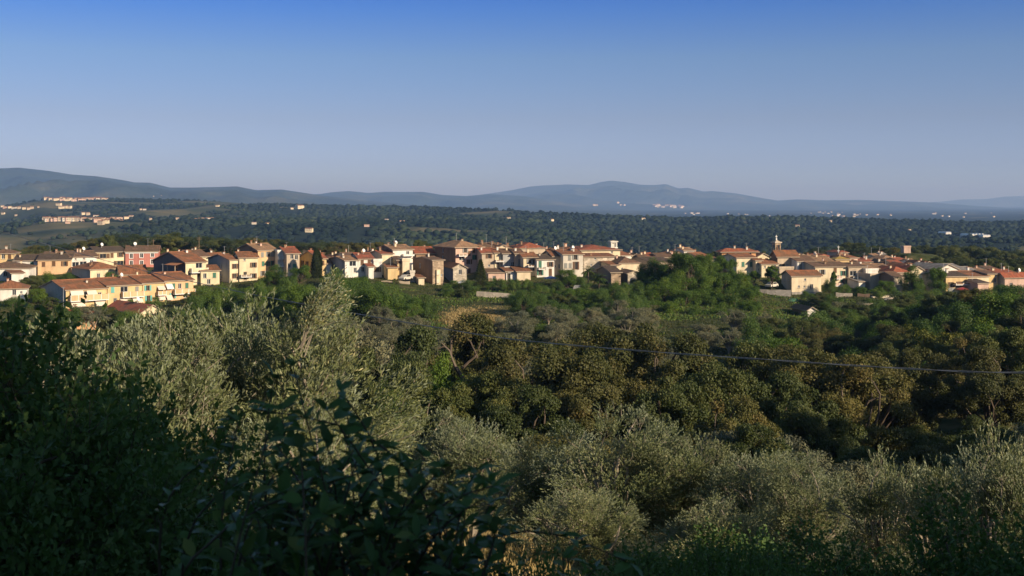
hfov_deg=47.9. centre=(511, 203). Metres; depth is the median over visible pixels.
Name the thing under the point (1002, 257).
evergreen oak
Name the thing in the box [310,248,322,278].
cypress tree
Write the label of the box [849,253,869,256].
pine tree
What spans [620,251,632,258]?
house
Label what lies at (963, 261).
evergreen oak
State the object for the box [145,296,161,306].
green bush
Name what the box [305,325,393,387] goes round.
olive tree
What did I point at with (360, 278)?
acacia tree
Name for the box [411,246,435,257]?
house
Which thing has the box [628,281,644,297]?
green bush
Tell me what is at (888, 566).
thorny shrub
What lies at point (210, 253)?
house
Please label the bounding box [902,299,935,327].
acacia tree
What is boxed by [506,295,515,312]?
green bush
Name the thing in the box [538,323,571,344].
olive tree
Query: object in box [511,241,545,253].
house
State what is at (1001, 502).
olive tree
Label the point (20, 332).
green bush
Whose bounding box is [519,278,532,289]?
green bush
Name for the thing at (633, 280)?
evergreen oak
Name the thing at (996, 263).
evergreen oak
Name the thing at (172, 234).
evergreen oak
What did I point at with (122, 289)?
window
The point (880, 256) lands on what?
house
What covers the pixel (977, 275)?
house
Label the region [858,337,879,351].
evergreen oak
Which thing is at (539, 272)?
window
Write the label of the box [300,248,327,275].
house
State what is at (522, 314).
olive tree
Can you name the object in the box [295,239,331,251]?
pine tree
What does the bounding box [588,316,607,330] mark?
olive tree
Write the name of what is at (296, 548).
broad leaved shrub
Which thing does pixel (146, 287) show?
window
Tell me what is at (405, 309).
acacia tree
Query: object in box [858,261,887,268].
house
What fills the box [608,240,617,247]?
bell turret
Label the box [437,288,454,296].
green bush
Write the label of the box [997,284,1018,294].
green bush
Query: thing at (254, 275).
window
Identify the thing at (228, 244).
pine tree
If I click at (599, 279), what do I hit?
palm tree
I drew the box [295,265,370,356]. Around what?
olive tree
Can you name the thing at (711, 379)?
evergreen oak
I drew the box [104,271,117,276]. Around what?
green bush
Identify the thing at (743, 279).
acacia tree
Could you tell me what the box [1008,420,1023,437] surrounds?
olive tree
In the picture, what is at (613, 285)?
acacia tree
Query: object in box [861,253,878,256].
house
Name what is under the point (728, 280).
acacia tree
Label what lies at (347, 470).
olive tree
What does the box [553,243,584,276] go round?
house
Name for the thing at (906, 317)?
green bush
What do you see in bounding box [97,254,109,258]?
window
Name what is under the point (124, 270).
house
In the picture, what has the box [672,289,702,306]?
acacia tree
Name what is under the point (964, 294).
oak tree
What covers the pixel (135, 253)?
house
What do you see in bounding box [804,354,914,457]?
oak tree
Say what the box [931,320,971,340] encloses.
oak tree
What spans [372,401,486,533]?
olive tree
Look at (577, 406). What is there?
oak tree
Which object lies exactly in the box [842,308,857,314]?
green bush
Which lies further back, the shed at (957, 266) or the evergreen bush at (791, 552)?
the shed at (957, 266)
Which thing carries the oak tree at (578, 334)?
on the ground at (44, 232)
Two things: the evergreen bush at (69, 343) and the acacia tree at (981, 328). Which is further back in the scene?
the acacia tree at (981, 328)
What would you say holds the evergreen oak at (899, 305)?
on the ground at (44, 232)
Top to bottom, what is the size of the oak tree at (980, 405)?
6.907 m
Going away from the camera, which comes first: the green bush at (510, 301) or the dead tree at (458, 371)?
the dead tree at (458, 371)
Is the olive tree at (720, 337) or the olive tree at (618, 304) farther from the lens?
the olive tree at (618, 304)
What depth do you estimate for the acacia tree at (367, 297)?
222.39 m
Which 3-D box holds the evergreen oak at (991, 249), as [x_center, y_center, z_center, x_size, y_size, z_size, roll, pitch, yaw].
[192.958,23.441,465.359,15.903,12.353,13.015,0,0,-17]
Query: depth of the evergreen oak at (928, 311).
189.50 m
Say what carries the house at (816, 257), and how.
on the ground at (44, 232)
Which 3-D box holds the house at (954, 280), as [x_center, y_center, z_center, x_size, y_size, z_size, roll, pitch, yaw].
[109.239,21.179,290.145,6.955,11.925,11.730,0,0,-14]
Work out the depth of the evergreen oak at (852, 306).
236.53 m
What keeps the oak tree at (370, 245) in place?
on the ground at (44, 232)
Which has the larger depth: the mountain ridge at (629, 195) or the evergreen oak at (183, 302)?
the mountain ridge at (629, 195)
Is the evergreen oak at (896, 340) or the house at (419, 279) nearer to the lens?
the evergreen oak at (896, 340)
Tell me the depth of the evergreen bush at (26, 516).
6.51 m
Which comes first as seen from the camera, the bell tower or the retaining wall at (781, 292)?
the retaining wall at (781, 292)
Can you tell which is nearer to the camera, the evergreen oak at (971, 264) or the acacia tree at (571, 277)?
the acacia tree at (571, 277)
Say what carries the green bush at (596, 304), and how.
on the ground at (44, 232)
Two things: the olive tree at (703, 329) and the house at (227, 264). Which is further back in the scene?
the house at (227, 264)
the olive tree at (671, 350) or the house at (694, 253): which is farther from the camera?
the house at (694, 253)
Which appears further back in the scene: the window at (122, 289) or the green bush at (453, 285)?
the green bush at (453, 285)
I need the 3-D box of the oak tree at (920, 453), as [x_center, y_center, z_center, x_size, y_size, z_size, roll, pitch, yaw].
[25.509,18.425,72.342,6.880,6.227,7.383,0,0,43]
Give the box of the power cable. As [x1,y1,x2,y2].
[0,231,1023,372]
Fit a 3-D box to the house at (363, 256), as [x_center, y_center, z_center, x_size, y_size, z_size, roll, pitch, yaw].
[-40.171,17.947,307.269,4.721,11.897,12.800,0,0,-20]
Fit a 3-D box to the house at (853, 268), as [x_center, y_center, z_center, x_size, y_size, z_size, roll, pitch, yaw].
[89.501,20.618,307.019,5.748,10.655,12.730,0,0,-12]
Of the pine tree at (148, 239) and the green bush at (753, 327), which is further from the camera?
the pine tree at (148, 239)
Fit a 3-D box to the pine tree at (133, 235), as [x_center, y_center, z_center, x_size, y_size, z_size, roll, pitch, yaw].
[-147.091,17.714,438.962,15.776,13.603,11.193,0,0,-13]
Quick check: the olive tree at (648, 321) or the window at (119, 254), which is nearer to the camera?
the olive tree at (648, 321)
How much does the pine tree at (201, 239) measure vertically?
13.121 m
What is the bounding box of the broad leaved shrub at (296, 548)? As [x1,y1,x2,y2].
[146,357,642,575]
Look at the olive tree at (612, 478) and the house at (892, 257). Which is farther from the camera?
the house at (892, 257)
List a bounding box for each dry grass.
[348,528,591,575]
[432,304,510,328]
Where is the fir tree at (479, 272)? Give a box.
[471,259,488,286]
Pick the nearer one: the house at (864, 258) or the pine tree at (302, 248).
the house at (864, 258)
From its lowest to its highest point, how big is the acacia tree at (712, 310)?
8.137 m
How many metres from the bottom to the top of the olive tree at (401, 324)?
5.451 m
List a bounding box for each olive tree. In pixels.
[12,312,229,506]
[73,304,110,328]
[88,302,324,515]
[95,279,432,534]
[200,390,397,560]
[257,320,295,346]
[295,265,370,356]
[297,401,417,516]
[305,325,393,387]
[349,321,385,340]
[364,304,395,326]
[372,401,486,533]
[375,330,398,350]
[376,343,395,364]
[379,315,399,327]
[380,324,403,339]
[383,316,411,335]
[401,416,545,538]
[404,315,433,329]
[433,340,446,359]
[434,329,453,344]
[473,432,609,546]
[491,316,508,337]
[495,333,522,348]
[500,316,537,339]
[501,310,539,331]
[504,484,650,565]
[509,358,538,381]
[528,399,701,552]
[534,304,557,324]
[538,321,569,342]
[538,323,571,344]
[548,313,579,336]
[555,309,585,329]
[562,330,583,339]
[575,315,614,331]
[581,306,604,321]
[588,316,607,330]
[604,300,630,318]
[605,312,625,328]
[611,428,741,548]
[613,319,639,335]
[617,307,651,325]
[633,307,661,320]
[636,317,659,332]
[641,491,791,564]
[662,346,676,358]
[665,354,678,359]
[686,448,842,549]
[689,332,715,351]
[690,323,718,338]
[695,423,796,466]
[711,327,738,345]
[712,330,745,353]
[717,309,751,329]
[750,447,864,560]
[756,312,772,318]
[780,434,825,467]
[782,449,878,533]
[817,441,942,570]
[831,301,858,309]
[837,323,868,338]
[857,301,872,310]
[877,457,985,574]
[879,465,925,540]
[909,412,1023,574]
[948,449,1023,568]
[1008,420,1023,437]
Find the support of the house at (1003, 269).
on the ground at (44, 232)
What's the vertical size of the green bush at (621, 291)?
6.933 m
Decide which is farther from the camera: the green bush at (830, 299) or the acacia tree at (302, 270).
the acacia tree at (302, 270)
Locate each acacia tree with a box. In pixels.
[27,288,48,303]
[38,271,56,282]
[200,292,214,307]
[233,287,246,292]
[247,282,268,319]
[257,263,290,287]
[271,284,312,320]
[287,264,311,286]
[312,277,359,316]
[319,267,346,284]
[350,275,369,284]
[353,286,374,322]
[356,287,395,328]
[392,303,417,321]
[399,296,423,318]
[418,349,468,414]
[544,288,559,305]
[551,288,575,298]
[555,269,579,287]
[573,287,588,298]
[578,289,603,305]
[608,280,619,290]
[634,257,665,287]
[641,284,663,304]
[650,277,680,301]
[654,300,683,313]
[656,257,679,282]
[660,271,697,294]
[668,250,706,284]
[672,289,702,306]
[687,266,722,293]
[687,304,709,314]
[691,287,727,306]
[693,253,721,277]
[708,271,737,294]
[708,286,744,307]
[709,302,732,313]
[715,254,737,279]
[730,269,752,294]
[736,285,761,303]
[741,301,763,311]
[754,335,808,355]
[851,286,869,295]
[861,319,896,338]
[861,320,885,339]
[873,280,896,294]
[897,265,926,292]
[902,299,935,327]
[903,323,920,345]
[914,328,962,359]
[925,266,949,289]
[958,315,1008,349]
[962,291,1023,329]
[986,298,1023,329]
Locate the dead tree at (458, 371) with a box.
[438,342,481,390]
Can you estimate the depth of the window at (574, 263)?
305.11 m
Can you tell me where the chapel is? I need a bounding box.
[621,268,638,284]
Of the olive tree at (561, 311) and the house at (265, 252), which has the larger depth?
the house at (265, 252)
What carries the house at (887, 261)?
on the ground at (44, 232)
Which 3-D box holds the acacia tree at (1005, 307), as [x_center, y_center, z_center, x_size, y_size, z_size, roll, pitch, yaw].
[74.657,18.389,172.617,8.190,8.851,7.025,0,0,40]
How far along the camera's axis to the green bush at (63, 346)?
184.08 m
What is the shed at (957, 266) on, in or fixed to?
on the ground at (44, 232)
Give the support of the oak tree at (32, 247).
on the ground at (44, 232)
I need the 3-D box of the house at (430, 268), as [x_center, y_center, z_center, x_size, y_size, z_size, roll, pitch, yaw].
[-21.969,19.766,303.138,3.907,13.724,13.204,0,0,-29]
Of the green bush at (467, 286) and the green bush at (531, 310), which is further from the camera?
the green bush at (467, 286)
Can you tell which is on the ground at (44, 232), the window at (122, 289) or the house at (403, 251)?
the house at (403, 251)
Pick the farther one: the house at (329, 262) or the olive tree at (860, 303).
the house at (329, 262)
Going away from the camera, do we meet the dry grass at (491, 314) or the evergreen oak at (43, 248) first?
the dry grass at (491, 314)
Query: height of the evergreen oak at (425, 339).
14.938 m
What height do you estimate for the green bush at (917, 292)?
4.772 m
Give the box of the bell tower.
[771,235,781,249]
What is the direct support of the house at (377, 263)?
on the ground at (44, 232)
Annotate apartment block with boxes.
[900,245,910,252]
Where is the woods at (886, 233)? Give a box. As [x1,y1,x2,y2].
[0,197,1023,254]
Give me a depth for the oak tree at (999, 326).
158.09 m
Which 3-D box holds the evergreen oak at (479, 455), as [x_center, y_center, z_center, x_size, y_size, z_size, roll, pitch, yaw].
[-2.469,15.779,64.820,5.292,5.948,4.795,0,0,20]
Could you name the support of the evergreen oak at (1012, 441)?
on the ground at (44, 232)
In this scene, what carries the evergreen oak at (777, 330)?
on the ground at (44, 232)
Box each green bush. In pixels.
[0,319,37,337]
[1,296,34,308]
[52,304,83,329]
[55,272,75,279]
[61,343,80,366]
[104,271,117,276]
[112,310,144,325]
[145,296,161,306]
[170,307,197,327]
[185,295,214,325]
[193,286,213,302]
[201,282,229,318]
[211,290,239,312]
[221,291,248,314]
[225,302,253,326]
[249,280,271,315]
[266,285,286,315]
[278,284,316,317]
[279,276,296,290]
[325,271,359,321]
[350,279,376,316]
[365,286,409,323]
[369,283,384,290]
[375,377,415,436]
[381,282,400,294]
[387,293,406,309]
[403,293,410,300]
[418,294,443,318]
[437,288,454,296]
[441,280,460,291]
[459,279,481,292]
[485,278,497,290]
[497,278,509,290]
[502,294,517,304]
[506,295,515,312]
[508,278,521,290]
[511,290,535,312]
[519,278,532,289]
[520,289,540,310]
[527,303,543,316]
[532,283,549,291]
[533,323,547,335]
[535,285,548,293]
[536,293,560,309]
[549,281,565,291]
[554,302,583,314]
[561,312,585,323]
[576,276,592,289]
[587,286,613,307]
[588,302,606,314]
[592,307,612,319]
[610,315,630,329]
[613,291,642,316]
[615,286,628,297]
[621,282,632,293]
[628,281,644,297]
[630,295,650,307]
[732,313,775,355]
[778,309,833,329]
[801,291,816,297]
[818,293,845,310]
[821,305,845,321]
[822,278,836,293]
[823,318,862,340]
[833,284,853,294]
[834,316,855,330]
[834,345,876,359]
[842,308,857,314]
[846,311,870,332]
[852,322,867,338]
[859,298,884,312]
[862,312,908,334]
[869,288,887,297]
[872,301,904,315]
[886,289,913,298]
[887,308,910,323]
[907,289,926,295]
[910,315,944,350]
[920,289,941,295]
[925,299,974,335]
[930,288,950,294]
[986,285,1003,289]
[996,284,1023,294]
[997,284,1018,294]
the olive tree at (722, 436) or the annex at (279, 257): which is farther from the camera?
the annex at (279, 257)
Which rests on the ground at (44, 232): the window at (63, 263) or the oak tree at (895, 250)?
the oak tree at (895, 250)
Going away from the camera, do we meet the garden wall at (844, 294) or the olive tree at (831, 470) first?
the olive tree at (831, 470)
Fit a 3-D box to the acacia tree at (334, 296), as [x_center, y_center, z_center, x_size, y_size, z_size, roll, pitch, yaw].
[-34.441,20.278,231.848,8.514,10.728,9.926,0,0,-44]
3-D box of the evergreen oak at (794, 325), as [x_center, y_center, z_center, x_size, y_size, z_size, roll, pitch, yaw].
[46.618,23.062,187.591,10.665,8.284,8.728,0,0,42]
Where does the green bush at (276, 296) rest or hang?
on the ground at (44, 232)
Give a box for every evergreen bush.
[0,292,303,548]
[0,294,123,457]
[0,353,258,575]
[0,364,259,575]
[22,433,366,575]
[556,516,833,575]
[638,510,912,575]
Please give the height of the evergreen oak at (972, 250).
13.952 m
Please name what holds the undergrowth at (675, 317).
on the ground at (44, 232)
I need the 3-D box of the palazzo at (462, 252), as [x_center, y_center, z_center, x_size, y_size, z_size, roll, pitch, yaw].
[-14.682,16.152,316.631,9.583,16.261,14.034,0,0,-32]
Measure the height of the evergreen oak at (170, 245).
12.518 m
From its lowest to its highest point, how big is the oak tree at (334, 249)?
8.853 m
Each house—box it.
[0,246,20,262]
[0,260,37,280]
[0,278,30,300]
[12,254,38,273]
[36,251,74,274]
[39,278,108,308]
[43,245,63,252]
[63,247,97,266]
[66,216,76,221]
[67,300,95,329]
[70,261,116,277]
[86,243,124,265]
[96,273,143,305]
[97,220,104,224]
[106,297,166,319]
[115,264,147,276]
[124,242,161,266]
[128,271,166,302]
[149,271,195,300]
[151,249,208,284]
[181,247,210,264]
[199,264,220,284]
[206,246,238,282]
[206,250,221,255]
[233,249,259,281]
[235,240,278,277]
[277,245,300,276]
[295,205,303,208]
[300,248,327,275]
[305,228,313,232]
[325,251,337,257]
[326,259,332,274]
[328,253,360,277]
[333,245,352,255]
[349,249,374,276]
[370,247,393,274]
[373,259,382,277]
[376,241,414,269]
[382,257,398,279]
[391,256,401,279]
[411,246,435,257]
[411,253,444,284]
[414,272,425,284]
[476,247,496,270]
[477,240,496,247]
[485,268,507,279]
[491,242,503,267]
[494,242,508,247]
[498,248,513,266]
[499,267,515,279]
[509,247,524,265]
[510,266,531,280]
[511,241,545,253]
[519,248,538,275]
[534,253,555,276]
[541,246,560,274]
[549,245,564,249]
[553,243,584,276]
[568,244,622,255]
[583,253,615,272]
[599,261,620,269]
[612,255,640,270]
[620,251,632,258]
[631,256,667,269]
[632,252,646,257]
[638,251,653,255]
[651,244,677,258]
[660,249,675,252]
[671,244,695,254]
[686,249,706,256]
[719,253,757,274]
[751,258,763,272]
[756,250,768,258]
[757,259,779,276]
[781,270,822,294]
[791,253,815,269]
[803,258,848,286]
[805,251,831,257]
[808,254,833,260]
[825,250,849,254]
[830,253,859,260]
[831,253,850,261]
[842,261,866,284]
[857,265,879,288]
[858,253,872,262]
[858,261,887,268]
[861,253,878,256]
[862,268,878,272]
[867,253,890,258]
[871,258,885,263]
[878,265,910,283]
[879,271,902,292]
[881,260,901,263]
[884,255,904,260]
[886,262,912,265]
[895,263,927,277]
[899,256,912,262]
[904,258,929,262]
[921,263,969,292]
[957,267,990,281]
[972,270,998,288]
[977,258,997,268]
[984,266,1013,272]
[998,266,1023,287]
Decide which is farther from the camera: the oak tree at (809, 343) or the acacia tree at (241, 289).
the acacia tree at (241, 289)
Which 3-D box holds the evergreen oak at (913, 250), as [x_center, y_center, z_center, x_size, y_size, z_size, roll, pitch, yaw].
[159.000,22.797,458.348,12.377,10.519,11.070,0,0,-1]
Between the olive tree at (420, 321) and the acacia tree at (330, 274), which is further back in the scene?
the acacia tree at (330, 274)
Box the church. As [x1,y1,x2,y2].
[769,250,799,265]
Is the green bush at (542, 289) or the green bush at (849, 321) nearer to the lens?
the green bush at (849, 321)
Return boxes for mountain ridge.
[0,168,639,215]
[315,191,634,209]
[472,181,1009,209]
[935,196,1023,206]
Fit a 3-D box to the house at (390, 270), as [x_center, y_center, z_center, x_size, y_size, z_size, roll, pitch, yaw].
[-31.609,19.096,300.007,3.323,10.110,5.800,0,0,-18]
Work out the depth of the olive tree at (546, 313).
226.92 m
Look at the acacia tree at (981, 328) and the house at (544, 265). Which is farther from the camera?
the house at (544, 265)
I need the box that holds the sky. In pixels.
[0,0,1023,201]
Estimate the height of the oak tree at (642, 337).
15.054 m
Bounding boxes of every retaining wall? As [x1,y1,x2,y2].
[476,291,509,297]
[759,289,790,296]
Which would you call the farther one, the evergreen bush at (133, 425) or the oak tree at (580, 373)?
the oak tree at (580, 373)
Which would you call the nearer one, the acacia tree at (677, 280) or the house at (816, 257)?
the acacia tree at (677, 280)
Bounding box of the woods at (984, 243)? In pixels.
[705,238,1023,258]
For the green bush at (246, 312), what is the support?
on the ground at (44, 232)
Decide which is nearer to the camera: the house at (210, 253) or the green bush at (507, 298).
the green bush at (507, 298)
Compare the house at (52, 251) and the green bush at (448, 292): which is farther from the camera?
the house at (52, 251)
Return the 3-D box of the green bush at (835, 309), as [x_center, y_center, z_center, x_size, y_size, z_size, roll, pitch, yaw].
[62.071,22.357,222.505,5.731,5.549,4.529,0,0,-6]
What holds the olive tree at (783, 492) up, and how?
on the ground at (44, 232)
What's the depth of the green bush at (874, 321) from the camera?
200.32 m
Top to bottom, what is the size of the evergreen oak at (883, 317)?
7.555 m
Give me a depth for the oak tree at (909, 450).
84.61 m
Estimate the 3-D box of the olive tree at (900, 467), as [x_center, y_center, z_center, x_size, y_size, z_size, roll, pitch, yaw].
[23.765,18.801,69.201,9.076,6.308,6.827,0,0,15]
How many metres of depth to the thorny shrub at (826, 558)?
7.26 m
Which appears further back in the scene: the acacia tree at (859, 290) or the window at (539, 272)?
the window at (539, 272)
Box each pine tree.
[47,243,72,249]
[48,244,76,250]
[100,235,137,247]
[112,233,143,248]
[132,237,167,244]
[175,238,216,251]
[182,235,209,242]
[219,238,241,253]
[267,240,292,247]
[293,243,311,252]
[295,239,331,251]
[807,246,841,254]
[840,246,872,255]
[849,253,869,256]
[871,247,890,252]
[886,252,907,257]
[976,252,1009,259]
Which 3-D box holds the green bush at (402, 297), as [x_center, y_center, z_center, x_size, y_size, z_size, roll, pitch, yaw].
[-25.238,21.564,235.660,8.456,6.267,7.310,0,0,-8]
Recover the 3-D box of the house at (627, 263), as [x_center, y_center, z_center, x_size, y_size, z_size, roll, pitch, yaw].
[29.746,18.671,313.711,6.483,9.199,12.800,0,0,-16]
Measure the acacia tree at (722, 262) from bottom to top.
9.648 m
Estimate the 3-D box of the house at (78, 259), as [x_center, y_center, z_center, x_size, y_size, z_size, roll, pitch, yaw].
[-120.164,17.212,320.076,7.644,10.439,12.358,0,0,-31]
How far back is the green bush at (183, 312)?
227.29 m
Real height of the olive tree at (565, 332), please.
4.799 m
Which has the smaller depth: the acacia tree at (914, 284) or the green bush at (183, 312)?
the green bush at (183, 312)
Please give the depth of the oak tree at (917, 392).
110.78 m
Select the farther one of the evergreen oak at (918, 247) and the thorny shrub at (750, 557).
the evergreen oak at (918, 247)
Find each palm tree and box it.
[581,265,594,283]
[590,273,607,288]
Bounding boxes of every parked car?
[398,274,412,280]
[765,282,777,287]
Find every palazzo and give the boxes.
[431,239,484,273]
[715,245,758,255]
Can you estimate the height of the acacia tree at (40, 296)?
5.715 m
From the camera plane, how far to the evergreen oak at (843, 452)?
74.92 m
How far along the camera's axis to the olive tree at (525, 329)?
208.16 m
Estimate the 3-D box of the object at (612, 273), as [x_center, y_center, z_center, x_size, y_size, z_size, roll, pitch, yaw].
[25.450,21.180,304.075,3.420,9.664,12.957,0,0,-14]
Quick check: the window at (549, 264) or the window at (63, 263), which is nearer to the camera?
the window at (549, 264)
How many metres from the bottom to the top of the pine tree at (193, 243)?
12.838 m
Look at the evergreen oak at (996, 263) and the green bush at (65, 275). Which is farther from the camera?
the evergreen oak at (996, 263)
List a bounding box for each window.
[61,261,67,265]
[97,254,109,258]
[114,261,124,265]
[117,252,123,256]
[120,286,127,292]
[144,285,150,290]
[145,295,151,300]
[196,263,201,267]
[250,262,256,267]
[250,273,256,278]
[349,261,355,266]
[374,267,380,271]
[537,270,542,275]
[547,262,553,266]
[572,255,578,259]
[573,262,578,269]
[841,271,846,275]
[850,271,855,275]
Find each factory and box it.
[938,231,952,234]
[960,233,982,236]
[977,234,990,237]
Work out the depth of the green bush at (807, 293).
284.36 m
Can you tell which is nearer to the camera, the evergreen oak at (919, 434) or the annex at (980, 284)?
the evergreen oak at (919, 434)
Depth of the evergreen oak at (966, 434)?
96.24 m
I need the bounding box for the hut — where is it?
[790,303,816,316]
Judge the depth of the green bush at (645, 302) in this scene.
249.03 m
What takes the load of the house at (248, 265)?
on the ground at (44, 232)
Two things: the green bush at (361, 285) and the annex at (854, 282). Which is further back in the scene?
the annex at (854, 282)
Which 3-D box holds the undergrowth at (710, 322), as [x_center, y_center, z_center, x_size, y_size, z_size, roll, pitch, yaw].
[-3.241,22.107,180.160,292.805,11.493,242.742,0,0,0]
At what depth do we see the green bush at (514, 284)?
283.17 m
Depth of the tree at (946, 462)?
61.73 m
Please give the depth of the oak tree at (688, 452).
74.70 m
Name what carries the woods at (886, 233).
on the ground at (44, 232)
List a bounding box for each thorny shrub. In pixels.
[472,530,691,575]
[507,554,738,575]
[596,517,819,575]
[661,523,924,575]
[776,519,1008,575]
[843,473,1023,575]
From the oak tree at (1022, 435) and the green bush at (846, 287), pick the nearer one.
the oak tree at (1022, 435)
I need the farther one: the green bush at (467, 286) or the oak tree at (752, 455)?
the green bush at (467, 286)
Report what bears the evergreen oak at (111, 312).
on the ground at (44, 232)
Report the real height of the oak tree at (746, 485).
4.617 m
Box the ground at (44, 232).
[0,200,1023,575]
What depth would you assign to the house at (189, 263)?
296.04 m
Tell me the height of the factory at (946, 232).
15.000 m
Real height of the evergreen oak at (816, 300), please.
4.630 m
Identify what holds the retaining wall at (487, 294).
on the ground at (44, 232)
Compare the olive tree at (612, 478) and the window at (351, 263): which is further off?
the window at (351, 263)
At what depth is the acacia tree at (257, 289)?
237.84 m
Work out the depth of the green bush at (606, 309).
234.61 m
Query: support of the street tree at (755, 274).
on the ground at (44, 232)
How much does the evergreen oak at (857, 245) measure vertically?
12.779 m
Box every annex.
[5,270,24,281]
[275,249,283,276]
[364,263,375,278]
[399,258,409,279]
[409,263,414,281]
[776,266,793,276]
[845,271,867,287]
[965,273,990,290]
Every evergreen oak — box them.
[18,275,44,291]
[35,245,54,253]
[40,297,60,309]
[94,235,118,245]
[96,307,127,328]
[126,317,155,332]
[160,234,189,253]
[169,232,188,248]
[180,291,199,304]
[196,239,213,251]
[207,239,227,252]
[226,238,253,254]
[326,345,431,428]
[359,324,462,414]
[376,372,473,446]
[413,240,424,245]
[434,433,496,515]
[440,369,528,431]
[454,289,469,297]
[474,383,586,455]
[548,293,562,302]
[558,293,580,306]
[609,288,628,303]
[613,375,710,502]
[628,278,650,289]
[674,359,771,431]
[720,421,796,461]
[723,340,770,381]
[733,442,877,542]
[754,371,828,422]
[756,317,787,326]
[757,322,782,331]
[758,327,787,338]
[772,385,867,513]
[774,320,825,340]
[799,318,840,344]
[808,292,827,304]
[818,353,838,365]
[820,333,868,359]
[823,310,847,323]
[824,445,892,535]
[838,447,917,542]
[839,303,861,311]
[846,242,875,253]
[848,306,873,322]
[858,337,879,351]
[863,305,907,332]
[874,334,917,357]
[877,337,926,366]
[882,423,953,453]
[885,299,908,304]
[888,358,920,366]
[893,294,919,305]
[894,302,911,309]
[907,295,958,328]
[911,248,922,252]
[916,245,933,253]
[927,245,948,256]
[928,336,964,355]
[929,256,952,262]
[930,259,948,262]
[935,290,957,304]
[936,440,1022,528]
[937,247,966,259]
[938,308,975,328]
[945,430,977,449]
[951,256,971,264]
[951,259,973,265]
[953,425,1014,451]
[955,414,988,438]
[963,245,989,260]
[964,259,983,266]
[967,326,1023,436]
[973,247,997,257]
[977,258,1014,271]
[986,437,1020,453]
[987,250,1018,260]
[996,297,1023,328]
[1009,257,1023,266]
[1012,257,1023,270]
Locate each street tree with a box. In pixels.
[749,270,760,282]
[764,265,780,289]
[831,270,836,279]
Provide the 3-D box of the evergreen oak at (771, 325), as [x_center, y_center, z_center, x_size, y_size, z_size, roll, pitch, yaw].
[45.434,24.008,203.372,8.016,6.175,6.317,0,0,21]
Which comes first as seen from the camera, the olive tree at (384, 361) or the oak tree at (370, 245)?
the olive tree at (384, 361)
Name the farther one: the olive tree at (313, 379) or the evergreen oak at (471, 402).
the evergreen oak at (471, 402)
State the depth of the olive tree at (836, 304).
242.74 m
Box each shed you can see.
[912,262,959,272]
[942,263,965,269]
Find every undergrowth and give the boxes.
[0,276,1014,531]
[318,288,855,345]
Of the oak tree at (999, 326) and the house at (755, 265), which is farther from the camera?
the house at (755, 265)
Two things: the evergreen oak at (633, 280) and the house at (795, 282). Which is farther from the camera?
the house at (795, 282)
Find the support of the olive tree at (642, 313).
on the ground at (44, 232)
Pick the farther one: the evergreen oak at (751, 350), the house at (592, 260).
the house at (592, 260)
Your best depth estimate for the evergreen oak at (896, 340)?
161.87 m
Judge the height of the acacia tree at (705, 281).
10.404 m
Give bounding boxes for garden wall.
[381,280,409,283]
[836,292,852,297]
[858,293,869,296]
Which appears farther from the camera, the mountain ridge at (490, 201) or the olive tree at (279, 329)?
the mountain ridge at (490, 201)
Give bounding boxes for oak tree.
[21,245,39,250]
[23,248,52,253]
[69,240,89,249]
[79,238,103,246]
[134,237,160,244]
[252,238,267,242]
[260,238,281,243]
[321,241,350,254]
[326,243,354,253]
[344,242,364,251]
[363,242,386,249]
[421,312,526,405]
[470,344,559,395]
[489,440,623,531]
[499,343,626,446]
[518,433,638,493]
[548,321,665,375]
[553,374,663,447]
[570,322,677,404]
[615,332,731,425]
[655,443,719,514]
[672,394,783,457]
[692,428,777,446]
[704,446,757,466]
[717,462,760,514]
[742,343,826,418]
[767,347,887,425]
[771,344,808,360]
[788,335,826,354]
[799,326,849,348]
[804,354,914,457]
[854,346,964,431]
[860,351,934,431]
[863,323,909,347]
[882,444,953,518]
[887,247,912,252]
[888,444,956,466]
[910,441,984,455]
[924,331,982,418]
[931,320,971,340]
[942,345,1023,427]
[955,287,992,313]
[976,376,1008,421]
[992,324,1023,339]
[1003,290,1023,300]
[1015,431,1023,441]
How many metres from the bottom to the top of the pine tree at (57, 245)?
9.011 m
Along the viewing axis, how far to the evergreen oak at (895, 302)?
238.05 m
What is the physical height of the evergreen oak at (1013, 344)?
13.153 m
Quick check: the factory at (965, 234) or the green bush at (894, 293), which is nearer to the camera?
the green bush at (894, 293)
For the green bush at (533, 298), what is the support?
on the ground at (44, 232)
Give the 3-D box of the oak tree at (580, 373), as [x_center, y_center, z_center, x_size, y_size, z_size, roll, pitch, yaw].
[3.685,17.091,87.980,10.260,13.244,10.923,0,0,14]
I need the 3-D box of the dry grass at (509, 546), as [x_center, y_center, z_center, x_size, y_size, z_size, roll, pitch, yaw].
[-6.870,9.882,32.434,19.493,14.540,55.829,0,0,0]
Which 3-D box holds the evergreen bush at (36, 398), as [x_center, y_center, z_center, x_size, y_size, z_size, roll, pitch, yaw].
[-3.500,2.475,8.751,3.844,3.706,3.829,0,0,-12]
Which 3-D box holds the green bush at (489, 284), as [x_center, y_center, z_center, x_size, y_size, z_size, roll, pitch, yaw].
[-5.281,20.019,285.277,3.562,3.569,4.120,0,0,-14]

